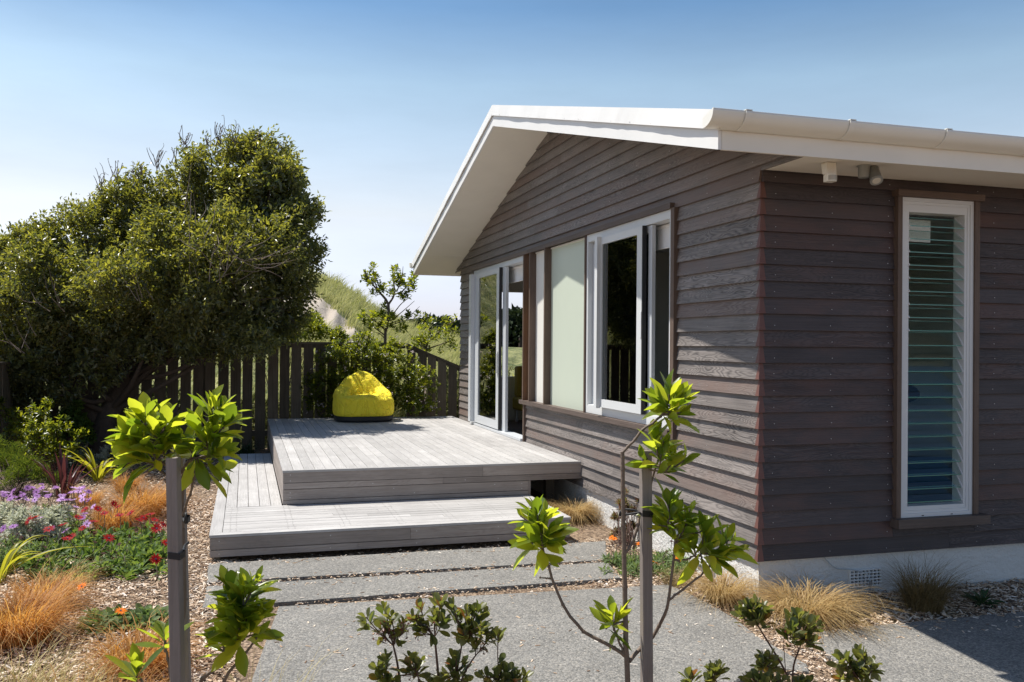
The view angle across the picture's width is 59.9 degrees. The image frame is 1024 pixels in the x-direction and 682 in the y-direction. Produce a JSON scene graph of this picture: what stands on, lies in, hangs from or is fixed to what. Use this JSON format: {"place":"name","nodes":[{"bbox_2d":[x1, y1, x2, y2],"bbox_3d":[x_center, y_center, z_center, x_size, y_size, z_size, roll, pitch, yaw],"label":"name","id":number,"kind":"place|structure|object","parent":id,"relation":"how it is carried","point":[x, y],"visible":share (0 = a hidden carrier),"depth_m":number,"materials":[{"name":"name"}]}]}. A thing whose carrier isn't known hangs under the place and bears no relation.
{"place":"outdoors","nodes":[
{"label":"outdoors","id":0,"kind":"place"},
{"bbox_2d":[29,244,521,408],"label":"hill","id":1,"kind":"structure","parent":0,"point":[514,353],"depth_m":36.98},
{"bbox_2d":[0,233,460,408],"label":"dune grass","id":2,"kind":"structure","parent":1,"relation":"on","point":[334,290],"depth_m":38.74,"materials":[{"name":"green plant"}]},
{"bbox_2d":[405,304,522,347],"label":"woods","id":3,"kind":"object","parent":1,"relation":"on","point":[515,317],"visible":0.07,"depth_m":96.73,"materials":[{"name":"green plant"}]},
{"bbox_2d":[207,541,606,585],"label":"path","id":4,"kind":"structure","parent":0,"point":[457,559],"depth_m":6.86,"materials":[{"name":"grey concrete"}]},
{"bbox_2d":[202,562,621,611],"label":"path","id":5,"kind":"structure","parent":0,"point":[290,594],"depth_m":6.27,"materials":[{"name":"grey concrete"}]},
{"bbox_2d":[0,408,1023,681],"bbox_3d":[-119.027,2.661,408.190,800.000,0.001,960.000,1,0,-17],"label":"ground","id":6,"kind":"structure","parent":0,"point":[592,530],"depth_m":6.36,"materials":[{"name":"gravel"}]},
{"bbox_2d":[0,362,27,470],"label":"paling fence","id":7,"kind":"object","parent":6,"relation":"on","point":[5,390],"visible":0.22,"depth_m":11.89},
{"bbox_2d":[0,534,50,573],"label":"mat plant","id":8,"kind":"object","parent":6,"relation":"on","point":[7,546],"visible":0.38,"depth_m":6.84,"materials":[{"name":"green plant"}]},
{"bbox_2d":[0,434,60,499],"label":"feathery shrub","id":9,"kind":"object","parent":6,"relation":"on","point":[21,462],"visible":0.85,"depth_m":9.91,"materials":[{"name":"green plant"}]},
{"bbox_2d":[0,500,75,543],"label":"silver shrub","id":10,"kind":"object","parent":6,"relation":"on","point":[18,515],"visible":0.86,"depth_m":7.37,"materials":[{"name":"plant"}]},
{"bbox_2d":[0,396,89,476],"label":"hawthorn shrub","id":11,"kind":"object","parent":6,"relation":"on","point":[32,433],"visible":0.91,"depth_m":11.01,"materials":[{"name":"green plant"}]},
{"bbox_2d":[0,535,96,583],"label":"flax","id":12,"kind":"object","parent":6,"relation":"on","point":[11,557],"visible":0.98,"depth_m":6.32,"materials":[{"name":"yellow plant"}]},
{"bbox_2d":[0,483,98,547],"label":"mauve daisies","id":13,"kind":"object","parent":6,"relation":"on","point":[36,496],"visible":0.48,"depth_m":8.04,"materials":[{"name":"purple plant"}]},
{"bbox_2d":[0,556,128,614],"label":"sedge tussock","id":14,"kind":"object","parent":6,"relation":"on","point":[44,580],"visible":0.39,"depth_m":5.71,"materials":[{"name":"orange plant"}]},
{"bbox_2d":[21,548,114,587],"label":"plant","id":15,"kind":"object","parent":6,"relation":"on","point":[89,577],"visible":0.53,"depth_m":6.28,"materials":[{"name":"plant"}]},
{"bbox_2d":[28,442,114,500],"bbox_3d":[-4.871,1.418,9.719,0.835,0.606,0.783,0,0,27],"label":"flax","id":16,"kind":"object","parent":6,"relation":"on","point":[62,465],"visible":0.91,"depth_m":9.55,"materials":[{"name":"red plant"}]},
{"bbox_2d":[0,617,153,681],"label":"sedge tussock","id":17,"kind":"object","parent":6,"relation":"on","point":[31,675],"visible":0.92,"depth_m":4.36,"materials":[{"name":"plant"}]},
{"bbox_2d":[56,399,97,461],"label":"garden shrub","id":18,"kind":"object","parent":6,"relation":"on","point":[82,420],"visible":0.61,"depth_m":12.11,"materials":[{"name":"green plant"}]},
{"bbox_2d":[66,438,101,473],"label":"silver shrub","id":19,"kind":"object","parent":6,"relation":"on","point":[81,453],"visible":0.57,"depth_m":11.41,"materials":[{"name":"grey plant"}]},
{"bbox_2d":[55,482,116,505],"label":"sedge tussock","id":20,"kind":"object","parent":6,"relation":"on","point":[94,498],"visible":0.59,"depth_m":9.22,"materials":[{"name":"orange plant"}]},
{"bbox_2d":[15,500,167,583],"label":"red daisies","id":21,"kind":"object","parent":6,"relation":"on","point":[149,550],"visible":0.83,"depth_m":6.84,"materials":[{"name":"green plant"}]},
{"bbox_2d":[62,448,126,481],"bbox_3d":[-5.012,1.496,10.887,0.936,0.458,0.860,1,0,-17],"label":"flax","id":22,"kind":"object","parent":6,"relation":"on","point":[99,473],"visible":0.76,"depth_m":10.83,"materials":[{"name":"yellow plant"}]},
{"bbox_2d":[95,444,117,468],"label":"silver shrub","id":23,"kind":"object","parent":6,"relation":"on","point":[104,452],"visible":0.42,"depth_m":11.77,"materials":[{"name":"plant"}]},
{"bbox_2d":[9,650,205,681],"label":"sedge tussock","id":24,"kind":"object","parent":6,"relation":"on","point":[154,669],"visible":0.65,"depth_m":4.24,"materials":[{"name":"orange plant"}]},
{"bbox_2d":[65,491,165,531],"bbox_3d":[-3.587,1.548,8.101,0.988,0.342,1.039,1,0,-17],"label":"sedge tussock","id":25,"kind":"object","parent":6,"relation":"on","point":[111,522],"visible":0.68,"depth_m":8.04,"materials":[{"name":"orange plant"}]},
{"bbox_2d":[73,582,168,637],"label":"orange daisies","id":26,"kind":"object","parent":6,"relation":"on","point":[139,612],"visible":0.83,"depth_m":5.29,"materials":[{"name":"green plant"}]},
{"bbox_2d":[98,467,164,491],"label":"sedge tussock","id":27,"kind":"object","parent":6,"relation":"on","point":[121,480],"visible":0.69,"depth_m":10.17,"materials":[{"name":"orange plant"}]},
{"bbox_2d":[55,602,217,681],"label":"sedge tussock","id":28,"kind":"object","parent":6,"relation":"on","point":[147,654],"visible":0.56,"depth_m":4.55,"materials":[{"name":"orange plant"}]},
{"bbox_2d":[95,476,203,522],"bbox_3d":[-3.565,1.508,8.694,1.176,0.428,1.338,1,0,-17],"label":"sedge tussock","id":29,"kind":"object","parent":6,"relation":"on","point":[156,505],"visible":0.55,"depth_m":8.61,"materials":[{"name":"orange plant"}]},
{"bbox_2d":[0,115,332,458],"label":"evergreen tree","id":30,"kind":"object","parent":6,"relation":"on","point":[164,288],"visible":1,"depth_m":12.25,"materials":[{"name":"green plant"}]},
{"bbox_2d":[132,482,200,505],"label":"sedge tussock","id":31,"kind":"object","parent":6,"relation":"on","point":[163,492],"visible":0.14,"depth_m":9.31,"materials":[{"name":"orange plant"}]},
{"bbox_2d":[165,456,184,681],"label":"tree stake","id":32,"kind":"object","parent":6,"relation":"on","point":[175,572],"visible":1,"depth_m":3.23,"materials":[{"name":"grey wood"}]},
{"bbox_2d":[168,541,188,559],"bbox_3d":[-1.244,0.795,3.364,0.054,0.057,0.284,1,0,-9],"label":"tree tie","id":33,"kind":"object","parent":32,"relation":"attached to","point":[175,556],"visible":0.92,"depth_m":3.23,"materials":[{"name":"black rubber"}]},
{"bbox_2d":[172,446,190,681],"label":"trunk","id":34,"kind":"object","parent":6,"relation":"on","point":[187,652],"visible":0.1,"depth_m":3.54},
{"bbox_2d":[182,512,189,523],"bbox_3d":[-1.295,0.693,3.490,0.051,0.067,0.177,1,0,-17],"label":"tree tie","id":35,"kind":"object","parent":34,"relation":"attached to","point":[185,518],"visible":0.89,"depth_m":3.46,"materials":[{"name":"black rubber"}]},
{"bbox_2d":[101,384,284,681],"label":"young tree","id":36,"kind":"object","parent":6,"relation":"on","point":[240,616],"visible":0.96,"depth_m":3.32,"materials":[{"name":"green plant"}]},
{"bbox_2d":[32,340,405,454],"bbox_3d":[-4.551,0.929,14.287,5.690,1.851,0.195,1,0,-17],"label":"paling fence","id":37,"kind":"object","parent":6,"relation":"on","point":[203,378],"visible":0.16,"depth_m":14.33,"materials":[{"name":"brown wood"}]},
{"bbox_2d":[236,438,264,458],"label":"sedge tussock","id":38,"kind":"object","parent":6,"relation":"on","point":[246,451],"visible":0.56,"depth_m":13.16,"materials":[{"name":"green plant"}]},
{"bbox_2d":[28,356,514,448],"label":"undergrowth","id":39,"kind":"object","parent":6,"relation":"on","point":[400,412],"visible":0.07,"depth_m":15.47,"materials":[{"name":"green plant"}]},
{"bbox_2d":[265,308,350,400],"bbox_3d":[-4.121,0.551,17.084,2.016,2.448,1.145,1,0,-17],"label":"garden shrub","id":40,"kind":"object","parent":6,"relation":"on","point":[318,326],"visible":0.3,"depth_m":16.95,"materials":[{"name":"green plant"}]},
{"bbox_2d":[299,331,441,417],"bbox_3d":[-2.292,0.799,14.446,2.312,1.960,0.968,0,0,-3],"label":"hedge bush","id":41,"kind":"object","parent":6,"relation":"on","point":[379,356],"visible":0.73,"depth_m":14.36,"materials":[{"name":"green plant"}]},
{"bbox_2d":[357,261,424,361],"bbox_3d":[-2.265,0.150,16.551,1.294,3.270,0.711,0,0,-5],"label":"young tree","id":42,"kind":"object","parent":6,"relation":"on","point":[400,281],"visible":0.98,"depth_m":16.57,"materials":[{"name":"green plant"}]},
{"bbox_2d":[209,416,581,557],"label":"deck","id":43,"kind":"structure","parent":6,"relation":"on","point":[317,456],"depth_m":8.52,"materials":[{"name":"grey wood"}]},
{"bbox_2d":[332,370,393,421],"bbox_3d":[-2.278,0.833,13.621,0.928,0.771,0.845,1,0,-17],"label":"beanbag","id":44,"kind":"object","parent":43,"relation":"on","point":[361,396],"visible":1,"depth_m":13.35,"materials":[{"name":"yellow fabric"}]},
{"bbox_2d":[406,343,459,417],"bbox_3d":[-1.274,0.960,15.205,1.088,1.851,0.201,1,0,-10],"label":"paling fence","id":45,"kind":"object","parent":6,"relation":"on","point":[423,355],"visible":0.41,"depth_m":15.14,"materials":[{"name":"brown wood"}]},
{"bbox_2d":[410,312,459,416],"bbox_3d":[-1.193,0.643,14.924,0.913,2.312,1.911,1,0,-17],"label":"garden shrub","id":46,"kind":"object","parent":6,"relation":"on","point":[424,343],"visible":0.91,"depth_m":15.46,"materials":[{"name":"green plant"}]},
{"bbox_2d":[0,452,1023,681],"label":"wood chips","id":47,"kind":"object","parent":6,"relation":"on","point":[194,532],"visible":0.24,"depth_m":5.94,"materials":[{"name":"brown wood"}]},
{"bbox_2d":[0,553,139,664],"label":"sedge tussock","id":48,"kind":"object","parent":47,"relation":"on","point":[23,623],"visible":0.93,"depth_m":5.02,"materials":[{"name":"orange plant"}]},
{"bbox_2d":[548,493,605,529],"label":"sedge tussock","id":49,"kind":"object","parent":6,"relation":"on","point":[576,511],"visible":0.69,"depth_m":8.64,"materials":[{"name":"beige plant"}]},
{"bbox_2d":[609,487,638,548],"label":"reddish shrub","id":50,"kind":"object","parent":6,"relation":"on","point":[630,525],"visible":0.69,"depth_m":7.68,"materials":[{"name":"red plant"}]},
{"bbox_2d":[508,369,758,681],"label":"young tree","id":51,"kind":"object","parent":6,"relation":"on","point":[674,395],"visible":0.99,"depth_m":3.51,"materials":[{"name":"green plant"}]},
{"bbox_2d":[598,535,688,578],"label":"orange daisies","id":52,"kind":"object","parent":6,"relation":"on","point":[633,562],"visible":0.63,"depth_m":6.83,"materials":[{"name":"green plant"}]},
{"bbox_2d":[639,450,652,681],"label":"tree stake","id":53,"kind":"object","parent":6,"relation":"on","point":[646,593],"visible":0.79,"depth_m":3.53,"materials":[{"name":"grey wood"}]},
{"bbox_2d":[619,508,653,517],"bbox_3d":[0.492,0.686,3.542,0.138,0.032,0.054,0,0,-6],"label":"tree tie","id":54,"kind":"object","parent":53,"relation":"attached to","point":[646,513],"visible":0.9,"depth_m":3.53,"materials":[{"name":"black rubber"}]},
{"bbox_2d":[655,562,703,588],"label":"sedge tussock","id":55,"kind":"object","parent":6,"relation":"on","point":[665,582],"visible":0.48,"depth_m":6.34,"materials":[{"name":"plant"}]},
{"bbox_2d":[409,105,1023,603],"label":"house","id":56,"kind":"structure","parent":6,"relation":"on","point":[773,299],"depth_m":6.45,"materials":[{"name":"painted wood weatherboard"},{"name":"white paint"},{"name":"glass"}]},
{"bbox_2d":[468,256,522,440],"bbox_3d":[-0.181,0.088,12.074,0.255,2.272,2.538,1,0,-17],"label":"sliding door","id":57,"kind":"structure","parent":56,"relation":"in","point":[488,340],"depth_m":12.30,"materials":[{"name":"metal"}]},
{"bbox_2d":[586,209,670,428],"bbox_3d":[1.044,-0.174,8.007,0.224,1.766,1.858,1,0,-17],"label":"sliding window","id":58,"kind":"structure","parent":56,"relation":"in","point":[621,259],"depth_m":7.97,"materials":[{"name":"metal"}]},
{"bbox_2d":[821,162,836,182],"bbox_3d":[2.024,-1.074,5.655,0.072,0.124,0.096,1,0,-17],"label":"motion sensor","id":59,"kind":"object","parent":56,"relation":"attached to","point":[829,172],"visible":1,"depth_m":5.64,"materials":[{"name":"paint"}]},
{"bbox_2d":[856,164,882,184],"bbox_3d":[2.308,-1.069,5.734,0.152,0.129,0.121,0,0,4],"label":"spotlight","id":60,"kind":"object","parent":56,"relation":"attached to","point":[872,174],"visible":1,"depth_m":5.72,"materials":[{"name":"grey metal"}]},
{"bbox_2d":[889,189,990,528],"bbox_3d":[3.021,0.126,6.363,0.788,2.355,0.241,1,0,-17],"label":"louvre window","id":61,"kind":"structure","parent":56,"relation":"in","point":[963,508],"depth_m":6.36,"materials":[{"name":"white metal"}]},
{"bbox_2d":[657,560,794,615],"bbox_3d":[1.410,1.628,5.929,1.101,0.243,1.047,1,0,-17],"label":"sedge tussock","id":62,"kind":"object","parent":6,"relation":"on","point":[717,591],"visible":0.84,"depth_m":5.88,"materials":[{"name":"beige plant"}]},
{"bbox_2d":[678,659,815,681],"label":"hawthorn shrub","id":63,"kind":"object","parent":6,"relation":"on","point":[717,671],"visible":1,"depth_m":3.34,"materials":[{"name":"green plant"}]},
{"bbox_2d":[730,593,824,681],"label":"hawthorn shrub","id":64,"kind":"object","parent":6,"relation":"on","point":[758,614],"visible":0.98,"depth_m":3.54,"materials":[{"name":"green plant"}]},
{"bbox_2d":[714,569,941,648],"bbox_3d":[1.930,1.611,5.543,1.412,0.281,1.401,1,0,-17],"label":"sedge tussock","id":65,"kind":"object","parent":6,"relation":"on","point":[816,603],"visible":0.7,"depth_m":5.50,"materials":[{"name":"beige plant"}]},
{"bbox_2d":[824,557,871,600],"bbox_3d":[2.285,1.636,6.077,0.321,0.333,0.086,0,0,6],"label":"irrigation pipe","id":66,"kind":"object","parent":6,"relation":"on","point":[869,588],"visible":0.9,"depth_m":6.06,"materials":[{"name":"grey plastic"}]},
{"bbox_2d":[831,604,869,622],"bbox_3d":[2.151,1.733,5.649,0.180,0.072,0.170,1,0,-17],"label":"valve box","id":67,"kind":"object","parent":6,"relation":"on","point":[856,615],"visible":0.3,"depth_m":5.58,"materials":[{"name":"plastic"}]},
{"bbox_2d":[826,643,884,681],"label":"hawthorn shrub","id":68,"kind":"object","parent":6,"relation":"on","point":[860,669],"visible":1,"depth_m":3.35,"materials":[{"name":"green plant"}]},
{"bbox_2d":[865,541,1011,623],"bbox_3d":[2.742,1.555,5.804,1.014,0.408,1.064,1,0,-17],"label":"sedge tussock","id":69,"kind":"object","parent":6,"relation":"on","point":[917,589],"visible":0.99,"depth_m":5.73,"materials":[{"name":"plant"}]},
{"bbox_2d":[959,588,1003,607],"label":"dandelion weed","id":70,"kind":"object","parent":6,"relation":"on","point":[981,598],"visible":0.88,"depth_m":5.94,"materials":[{"name":"green plant"}]},
{"bbox_2d":[0,0,1023,320],"label":"sky","id":71,"kind":"structure","parent":0,"point":[385,102],"materials":[{"name":"blue"}]},
{"bbox_2d":[512,366,522,421],"bbox_3d":[0.379,0.831,13.743,0.600,0.877,0.650,1,0,-17],"label":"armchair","id":72,"kind":"object","parent":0,"point":[516,405],"visible":0.31,"depth_m":13.80,"materials":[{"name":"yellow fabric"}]},
{"bbox_2d":[252,585,808,681],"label":"path","id":73,"kind":"structure","parent":0,"point":[570,656],"depth_m":5.04,"materials":[{"name":"grey concrete"}]},
{"bbox_2d":[356,592,533,681],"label":"hawthorn shrub","id":74,"kind":"object","parent":73,"relation":"on","point":[467,629],"visible":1,"depth_m":3.29,"materials":[{"name":"green plant"}]},
{"bbox_2d":[908,383,919,401],"bbox_3d":[3.578,0.473,8.309,0.475,0.242,0.297,1,0,-32],"label":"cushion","id":75,"kind":"object","parent":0,"point":[913,391],"visible":0.15,"depth_m":8.25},
{"bbox_2d":[813,611,1023,681],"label":"path","id":76,"kind":"structure","parent":0,"point":[954,653],"depth_m":5.00,"materials":[{"name":"grey concrete"}]},
{"bbox_2d":[907,398,952,482],"bbox_3d":[3.482,0.899,8.791,2.080,0.711,2.000,1,0,-17],"label":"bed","id":77,"kind":"object","parent":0,"point":[918,469],"visible":0.1,"depth_m":7.89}
]}

